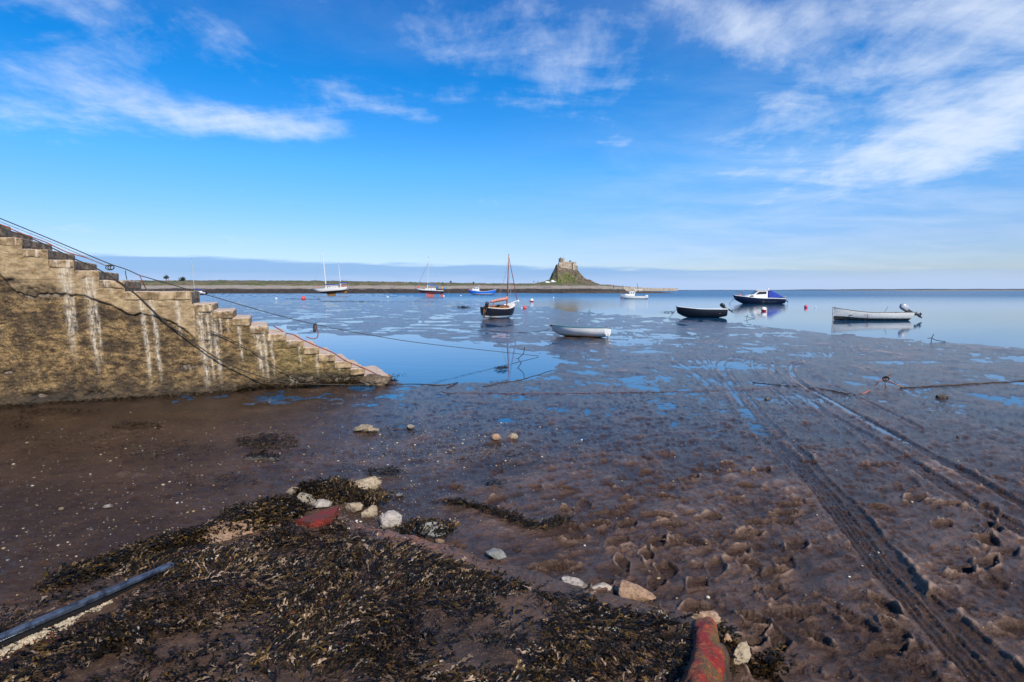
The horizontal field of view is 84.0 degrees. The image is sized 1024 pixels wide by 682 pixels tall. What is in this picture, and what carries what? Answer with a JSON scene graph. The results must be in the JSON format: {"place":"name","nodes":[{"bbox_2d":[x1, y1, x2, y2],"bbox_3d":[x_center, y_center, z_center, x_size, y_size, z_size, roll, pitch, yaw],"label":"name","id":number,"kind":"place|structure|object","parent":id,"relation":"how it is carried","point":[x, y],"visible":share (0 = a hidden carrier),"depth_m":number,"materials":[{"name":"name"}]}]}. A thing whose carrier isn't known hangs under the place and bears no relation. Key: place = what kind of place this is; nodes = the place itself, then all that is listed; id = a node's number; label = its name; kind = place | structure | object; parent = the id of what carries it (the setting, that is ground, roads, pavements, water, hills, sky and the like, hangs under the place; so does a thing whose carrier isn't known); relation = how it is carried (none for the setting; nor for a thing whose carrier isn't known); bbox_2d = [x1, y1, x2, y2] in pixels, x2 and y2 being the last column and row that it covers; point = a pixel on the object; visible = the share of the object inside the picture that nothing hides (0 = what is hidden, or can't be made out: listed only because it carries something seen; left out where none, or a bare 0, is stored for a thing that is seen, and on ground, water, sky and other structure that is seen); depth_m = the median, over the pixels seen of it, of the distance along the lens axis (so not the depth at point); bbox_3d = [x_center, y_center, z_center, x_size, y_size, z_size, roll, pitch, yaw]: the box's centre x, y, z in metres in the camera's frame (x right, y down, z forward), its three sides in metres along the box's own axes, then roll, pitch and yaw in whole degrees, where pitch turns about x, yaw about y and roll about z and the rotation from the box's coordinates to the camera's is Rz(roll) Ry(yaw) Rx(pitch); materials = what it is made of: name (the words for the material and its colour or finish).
{"place":"outdoors","nodes":[
{"label":"outdoors","id":0,"kind":"place"},
{"bbox_2d":[126,280,648,292],"bbox_3d":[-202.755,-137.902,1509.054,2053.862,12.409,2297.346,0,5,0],"label":"shingle spit","id":1,"kind":"structure","parent":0,"point":[249,286],"depth_m":423.94,"materials":[{"name":"gravel"}]},
{"bbox_2d":[623,287,677,290],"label":"pier wall","id":2,"kind":"structure","parent":1,"relation":"on","point":[650,289],"depth_m":738.19,"materials":[{"name":"stone"}]},
{"bbox_2d":[0,293,1023,681],"bbox_3d":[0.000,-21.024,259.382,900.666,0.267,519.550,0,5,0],"label":"mudflat","id":3,"kind":"structure","parent":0,"point":[934,603],"depth_m":6.38,"materials":[{"name":"brown soil"}]},
{"bbox_2d":[102,504,113,507],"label":"rock","id":4,"kind":"object","parent":3,"relation":"on","point":[108,506],"visible":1,"depth_m":5.32,"materials":[{"name":"grey stone"}]},
{"bbox_2d":[0,225,388,405],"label":"harbour steps","id":5,"kind":"structure","parent":3,"relation":"on","point":[71,329],"depth_m":10.92,"materials":[{"name":"stone"}]},
{"bbox_2d":[0,221,104,264],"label":"rope","id":6,"kind":"object","parent":5,"relation":"attached to","point":[52,242],"visible":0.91,"depth_m":10.35,"materials":[{"name":"brown fabric"}]},
{"bbox_2d":[0,224,105,265],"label":"rope","id":7,"kind":"object","parent":5,"relation":"on","point":[46,242],"visible":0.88,"depth_m":10.53,"materials":[{"name":"red fabric"}]},
{"bbox_2d":[0,218,139,275],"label":"rope","id":8,"kind":"object","parent":5,"relation":"attached to","point":[68,246],"visible":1,"depth_m":10.45,"materials":[{"name":"black fabric"}]},
{"bbox_2d":[105,265,114,269],"bbox_3d":[-7.502,-1.375,10.618,0.145,0.108,0.202,-4,6,-37],"label":"rope","id":9,"kind":"object","parent":5,"relation":"hanging from","point":[108,267],"visible":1,"depth_m":10.61,"materials":[{"name":"grey fabric"}]},
{"bbox_2d":[0,227,392,384],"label":"rope","id":10,"kind":"object","parent":5,"relation":"attached to","point":[168,323],"visible":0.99,"depth_m":11.15,"materials":[{"name":"black fabric"}]},
{"bbox_2d":[209,330,319,381],"bbox_3d":[-5.139,0.327,11.909,2.093,1.170,0.100,-2,5,-20],"label":"rope","id":11,"kind":"object","parent":5,"relation":"attached to","point":[263,357],"visible":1,"depth_m":11.92,"materials":[{"name":"black fabric"}]},
{"bbox_2d":[273,326,394,383],"bbox_3d":[-3.992,0.308,12.733,2.744,1.288,0.584,0,5,-5],"label":"rope","id":12,"kind":"object","parent":5,"relation":"on","point":[329,351],"visible":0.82,"depth_m":12.55,"materials":[{"name":"brown fabric"}]},
{"bbox_2d":[140,275,536,355],"bbox_3d":[-3.471,-0.424,14.878,10.638,2.381,0.999,-4,7,-41],"label":"rope","id":13,"kind":"object","parent":5,"relation":"attached to","point":[320,325],"visible":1,"depth_m":14.12,"materials":[{"name":"black fabric"}]},
{"bbox_2d":[191,258,206,294],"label":"sloop","id":14,"kind":"object","parent":3,"relation":"on","point":[193,282],"visible":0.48,"depth_m":260.15,"materials":[{"name":"white"}]},
{"bbox_2d":[0,373,398,408],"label":"seaweed","id":15,"kind":"object","parent":3,"relation":"on","point":[349,380],"visible":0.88,"depth_m":11.70,"materials":[{"name":"black plant"}]},
{"bbox_2d":[191,514,275,544],"bbox_3d":[-2.317,1.563,4.741,0.674,0.135,0.614,-1,5,-6],"label":"rock","id":16,"kind":"object","parent":3,"relation":"on","point":[221,535],"visible":0.22,"depth_m":4.60,"materials":[{"name":"grey stone"}]},
{"bbox_2d":[244,455,278,460],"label":"rock","id":17,"kind":"object","parent":3,"relation":"on","point":[272,458],"visible":0.71,"depth_m":6.89,"materials":[{"name":"grey stone"}]},
{"bbox_2d":[286,487,296,495],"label":"rock","id":18,"kind":"object","parent":3,"relation":"on","point":[290,490],"visible":0.48,"depth_m":5.67,"materials":[{"name":"beige stone"}]},
{"bbox_2d":[297,492,315,505],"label":"rock","id":19,"kind":"object","parent":3,"relation":"on","point":[304,499],"visible":0.49,"depth_m":5.40,"materials":[{"name":"grey stone"}]},
{"bbox_2d":[312,499,333,507],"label":"rock","id":20,"kind":"object","parent":3,"relation":"on","point":[322,503],"visible":0.98,"depth_m":5.33,"materials":[{"name":"white stone"}]},
{"bbox_2d":[345,502,363,512],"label":"rock","id":21,"kind":"object","parent":3,"relation":"on","point":[353,507],"visible":0.93,"depth_m":5.27,"materials":[{"name":"beige stone"}]},
{"bbox_2d":[353,424,372,431],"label":"rock","id":22,"kind":"object","parent":3,"relation":"on","point":[362,428],"visible":0.9,"depth_m":8.35,"materials":[{"name":"beige stone"}]},
{"bbox_2d":[0,515,732,681],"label":"slipway","id":23,"kind":"structure","parent":3,"relation":"on","point":[481,653],"depth_m":3.17,"materials":[{"name":"concrete"}]},
{"bbox_2d":[0,562,173,662],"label":"iron rail","id":24,"kind":"object","parent":23,"relation":"on","point":[28,632],"visible":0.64,"depth_m":3.22,"materials":[{"name":"metal"}]},
{"bbox_2d":[297,505,338,527],"bbox_3d":[-1.614,1.535,4.862,0.213,0.140,0.367,5,7,42],"label":"iron plate","id":25,"kind":"object","parent":23,"relation":"on","point":[324,517],"visible":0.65,"depth_m":4.80,"materials":[{"name":"red metal"}]},
{"bbox_2d":[0,514,699,681],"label":"seaweed","id":26,"kind":"object","parent":23,"relation":"on","point":[295,606],"visible":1,"depth_m":3.21,"materials":[{"name":"brown plant"}]},
{"bbox_2d":[679,617,724,681],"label":"rusty pile","id":27,"kind":"object","parent":23,"relation":"on","point":[706,660],"visible":0.9,"depth_m":2.76,"materials":[{"name":"red metal"}]},
{"bbox_2d":[353,476,381,490],"bbox_3d":[-1.478,1.471,5.814,0.285,0.177,0.160,-3,6,-29],"label":"rock","id":28,"kind":"object","parent":3,"relation":"on","point":[373,482],"visible":0.76,"depth_m":5.76,"materials":[{"name":"beige stone"}]},
{"bbox_2d":[361,505,377,517],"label":"rock","id":29,"kind":"object","parent":3,"relation":"on","point":[371,511],"visible":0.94,"depth_m":5.15,"materials":[{"name":"beige stone"}]},
{"bbox_2d":[367,428,378,432],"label":"rock","id":30,"kind":"object","parent":3,"relation":"on","point":[370,430],"visible":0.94,"depth_m":8.33,"materials":[{"name":"beige stone"}]},
{"bbox_2d":[359,374,389,386],"bbox_3d":[-3.050,0.903,12.685,0.679,0.340,0.571,0,5,0],"label":"rock","id":31,"kind":"object","parent":3,"relation":"on","point":[373,380],"visible":0.84,"depth_m":12.48,"materials":[{"name":"beige stone"}]},
{"bbox_2d":[285,298,470,307],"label":"seaweed","id":32,"kind":"object","parent":3,"relation":"on","point":[462,306],"visible":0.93,"depth_m":102.68,"materials":[{"name":"brown plant"}]},
{"bbox_2d":[379,510,401,528],"bbox_3d":[-1.061,1.569,4.968,0.198,0.163,0.157,-1,5,-12],"label":"rock","id":33,"kind":"object","parent":3,"relation":"on","point":[388,518],"visible":0.87,"depth_m":4.92,"materials":[{"name":"grey stone"}]},
{"bbox_2d":[407,424,414,429],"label":"rock","id":34,"kind":"object","parent":3,"relation":"on","point":[410,426],"visible":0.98,"depth_m":8.57,"materials":[{"name":"white stone"}]},
{"bbox_2d":[27,475,799,681],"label":"seaweed","id":35,"kind":"object","parent":3,"relation":"on","point":[262,508],"visible":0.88,"depth_m":4.57,"materials":[{"name":"brown plant"}]},
{"bbox_2d":[732,641,750,664],"bbox_3d":[1.234,1.699,3.049,0.154,0.146,0.079,-4,7,-40],"label":"rock","id":36,"kind":"object","parent":35,"relation":"on","point":[743,649],"visible":0.73,"depth_m":3.02,"materials":[{"name":"beige stone"}]},
{"bbox_2d":[417,522,445,538],"bbox_3d":[-0.660,1.576,4.771,0.288,0.138,0.228,2,6,23],"label":"rock","id":37,"kind":"object","parent":3,"relation":"on","point":[430,534],"visible":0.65,"depth_m":4.70,"materials":[{"name":"grey stone"}]},
{"bbox_2d":[435,538,444,542],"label":"rock","id":38,"kind":"object","parent":3,"relation":"on","point":[437,540],"visible":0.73,"depth_m":4.57,"materials":[{"name":"beige stone"}]},
{"bbox_2d":[0,373,945,602],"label":"seaweed","id":39,"kind":"object","parent":3,"relation":"on","point":[509,514],"visible":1,"depth_m":6.83,"materials":[{"name":"brown plant"}]},
{"bbox_2d":[490,433,500,440],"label":"rock","id":40,"kind":"object","parent":3,"relation":"on","point":[496,437],"visible":0.98,"depth_m":7.86,"materials":[{"name":"beige stone"}]},
{"bbox_2d":[486,548,506,558],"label":"rock","id":41,"kind":"object","parent":3,"relation":"on","point":[494,553],"visible":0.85,"depth_m":4.31,"materials":[{"name":"grey stone"}]},
{"bbox_2d":[469,327,550,332],"bbox_3d":[-0.405,-0.695,28.728,0.524,0.484,6.540,-5,7,-45],"label":"rope","id":42,"kind":"object","parent":3,"relation":"on","point":[519,332],"visible":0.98,"depth_m":28.19,"materials":[{"name":"brown fabric"}]},
{"bbox_2d":[0,412,1021,677],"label":"pebbles","id":43,"kind":"object","parent":3,"relation":"on","point":[344,512],"visible":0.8,"depth_m":5.67,"materials":[{"name":"stone"}]},
{"bbox_2d":[508,433,517,438],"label":"rock","id":44,"kind":"object","parent":3,"relation":"on","point":[513,435],"visible":0.88,"depth_m":7.97,"materials":[{"name":"beige stone"}]},
{"bbox_2d":[482,370,551,386],"bbox_3d":[0.285,0.878,13.653,0.195,0.028,3.084,3,6,34],"label":"rope","id":45,"kind":"object","parent":3,"relation":"on","point":[516,380],"visible":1,"depth_m":13.21,"materials":[{"name":"brown fabric"}]},
{"bbox_2d":[561,576,587,587],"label":"rock","id":46,"kind":"object","parent":3,"relation":"on","point":[574,581],"visible":0.65,"depth_m":3.87,"materials":[{"name":"grey stone"}]},
{"bbox_2d":[549,324,611,337],"bbox_3d":[2.995,-0.458,25.887,2.923,0.542,1.256,3,1,30],"label":"dinghy","id":47,"kind":"object","parent":3,"relation":"on","point":[579,331],"visible":1,"depth_m":25.28,"materials":[{"name":"paint"}]},
{"bbox_2d":[592,582,611,589],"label":"rock","id":48,"kind":"object","parent":3,"relation":"on","point":[602,585],"visible":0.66,"depth_m":3.82,"materials":[{"name":"grey stone"}]},
{"bbox_2d":[441,388,772,393],"bbox_3d":[2.127,1.038,11.808,7.216,0.035,0.396,0,5,-3],"label":"rope","id":49,"kind":"object","parent":3,"relation":"on","point":[599,392],"visible":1,"depth_m":11.60,"materials":[{"name":"brown fabric"}]},
{"bbox_2d":[618,580,655,603],"bbox_3d":[0.815,1.651,3.712,0.248,0.127,0.122,1,5,16],"label":"rock","id":50,"kind":"object","parent":3,"relation":"on","point":[632,591],"visible":0.73,"depth_m":3.69,"materials":[{"name":"beige stone"}]},
{"bbox_2d":[688,610,720,623],"bbox_3d":[1.123,1.629,3.328,0.166,0.117,0.148,-1,5,-14],"label":"rock","id":51,"kind":"object","parent":3,"relation":"on","point":[714,616],"visible":0.43,"depth_m":3.30,"materials":[{"name":"beige stone"}]},
{"bbox_2d":[724,633,731,646],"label":"rock","id":52,"kind":"object","parent":3,"relation":"on","point":[727,636],"visible":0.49,"depth_m":3.16,"materials":[{"name":"beige stone"}]},
{"bbox_2d":[752,382,854,394],"bbox_3d":[6.250,0.992,12.252,0.183,0.053,2.134,-4,7,-40],"label":"rope","id":53,"kind":"object","parent":3,"relation":"on","point":[799,386],"visible":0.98,"depth_m":12.17,"materials":[{"name":"brown fabric"}]},
{"bbox_2d":[832,303,921,320],"bbox_3d":[25.831,-2.041,40.206,6.282,1.292,1.694,0,3,1],"label":"clinker boat","id":54,"kind":"object","parent":3,"relation":"on","point":[848,314],"visible":0.93,"depth_m":39.69,"materials":[{"name":"paint"}]},
{"bbox_2d":[882,373,901,387],"bbox_3d":[8.246,0.884,12.337,0.382,0.357,0.146,3,6,30],"label":"anchor","id":55,"kind":"object","parent":3,"relation":"on","point":[885,380],"visible":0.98,"depth_m":12.37,"materials":[{"name":"orange metal"}]},
{"bbox_2d":[935,393,948,397],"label":"rock","id":56,"kind":"object","parent":3,"relation":"on","point":[941,395],"visible":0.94,"depth_m":11.11,"materials":[{"name":"grey stone"}]},
{"bbox_2d":[900,380,1023,387],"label":"rope","id":57,"kind":"object","parent":3,"relation":"on","point":[963,383],"visible":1,"depth_m":12.68,"materials":[{"name":"brown fabric"}]},
{"bbox_2d":[0,0,1023,289],"label":"sky","id":58,"kind":"structure","parent":0,"point":[680,144],"materials":[{"name":"blue"}]},
{"bbox_2d":[495,293,533,293],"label":"mud bank","id":59,"kind":"structure","parent":0,"point":[515,293],"depth_m":378.50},
{"bbox_2d":[535,264,599,284],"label":"castle hill","id":60,"kind":"structure","parent":0,"point":[559,274],"depth_m":873.30,"materials":[{"name":"green plant"}]},
{"bbox_2d":[558,257,577,269],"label":"castle","id":61,"kind":"structure","parent":60,"relation":"on","point":[562,263],"depth_m":884.08,"materials":[{"name":"stone"}]},
{"bbox_2d":[171,290,1023,448],"bbox_3d":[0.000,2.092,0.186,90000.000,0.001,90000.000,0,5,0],"label":"sea water","id":62,"kind":"structure","parent":0,"point":[992,318],"depth_m":30.62,"materials":[{"name":"blue liquid"}]},
{"bbox_2d":[415,257,444,296],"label":"sloop","id":63,"kind":"object","parent":62,"relation":"on","point":[430,292],"visible":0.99,"depth_m":178.62,"materials":[{"name":"paint"}]},
{"bbox_2d":[469,287,495,294],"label":"fishing boat","id":64,"kind":"object","parent":62,"relation":"on","point":[475,291],"visible":0.94,"depth_m":252.74,"materials":[{"name":"paint"}]},
{"bbox_2d":[480,254,518,318],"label":"gaff sailing boat","id":65,"kind":"object","parent":62,"relation":"on","point":[497,311],"visible":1,"depth_m":42.59,"materials":[{"name":"paint"}]},
{"bbox_2d":[495,365,507,369],"bbox_3d":[-0.261,0.703,15.163,0.445,0.103,0.385,-2,6,-24],"label":"seaweed","id":66,"kind":"object","parent":62,"relation":"in","point":[505,366],"visible":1,"depth_m":15.08,"materials":[{"name":"black plant"}]},
{"bbox_2d":[619,287,647,298],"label":"motor cruiser","id":67,"kind":"object","parent":62,"relation":"on","point":[630,295],"visible":0.91,"depth_m":136.77,"materials":[{"name":"paint"}]},
{"bbox_2d":[676,303,732,317],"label":"motor dinghy","id":68,"kind":"object","parent":62,"relation":"on","point":[699,312],"visible":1,"depth_m":43.53,"materials":[{"name":"plastic"}]},
{"bbox_2d":[733,288,787,303],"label":"cabin cruiser","id":69,"kind":"object","parent":62,"relation":"on","point":[768,296],"visible":0.89,"depth_m":88.83,"materials":[{"name":"paint"}]},
{"bbox_2d":[566,291,667,292],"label":"reef","id":70,"kind":"object","parent":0,"point":[615,292],"visible":0.54,"depth_m":400.24},
{"bbox_2d":[678,290,815,290],"bbox_3d":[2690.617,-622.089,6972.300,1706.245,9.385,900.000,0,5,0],"label":"coast","id":71,"kind":"structure","parent":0,"point":[743,290],"depth_m":6553.65},
{"bbox_2d":[799,289,1023,289],"bbox_3d":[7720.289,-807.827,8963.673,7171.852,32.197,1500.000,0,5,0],"label":"coast","id":72,"kind":"structure","parent":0,"point":[912,289],"depth_m":8527.60},
{"bbox_2d":[847,290,1023,290],"bbox_3d":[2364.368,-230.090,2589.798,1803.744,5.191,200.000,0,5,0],"label":"sandbar","id":73,"kind":"structure","parent":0,"point":[935,290],"depth_m":2525.41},
{"label":"seabed","id":74,"kind":"structure","parent":0,"visible":0},
{"bbox_2d":[312,251,348,295],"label":"ketch","id":75,"kind":"object","parent":74,"relation":"on","point":[333,290],"visible":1,"depth_m":220.32,"materials":[{"name":"paint"}]}
]}

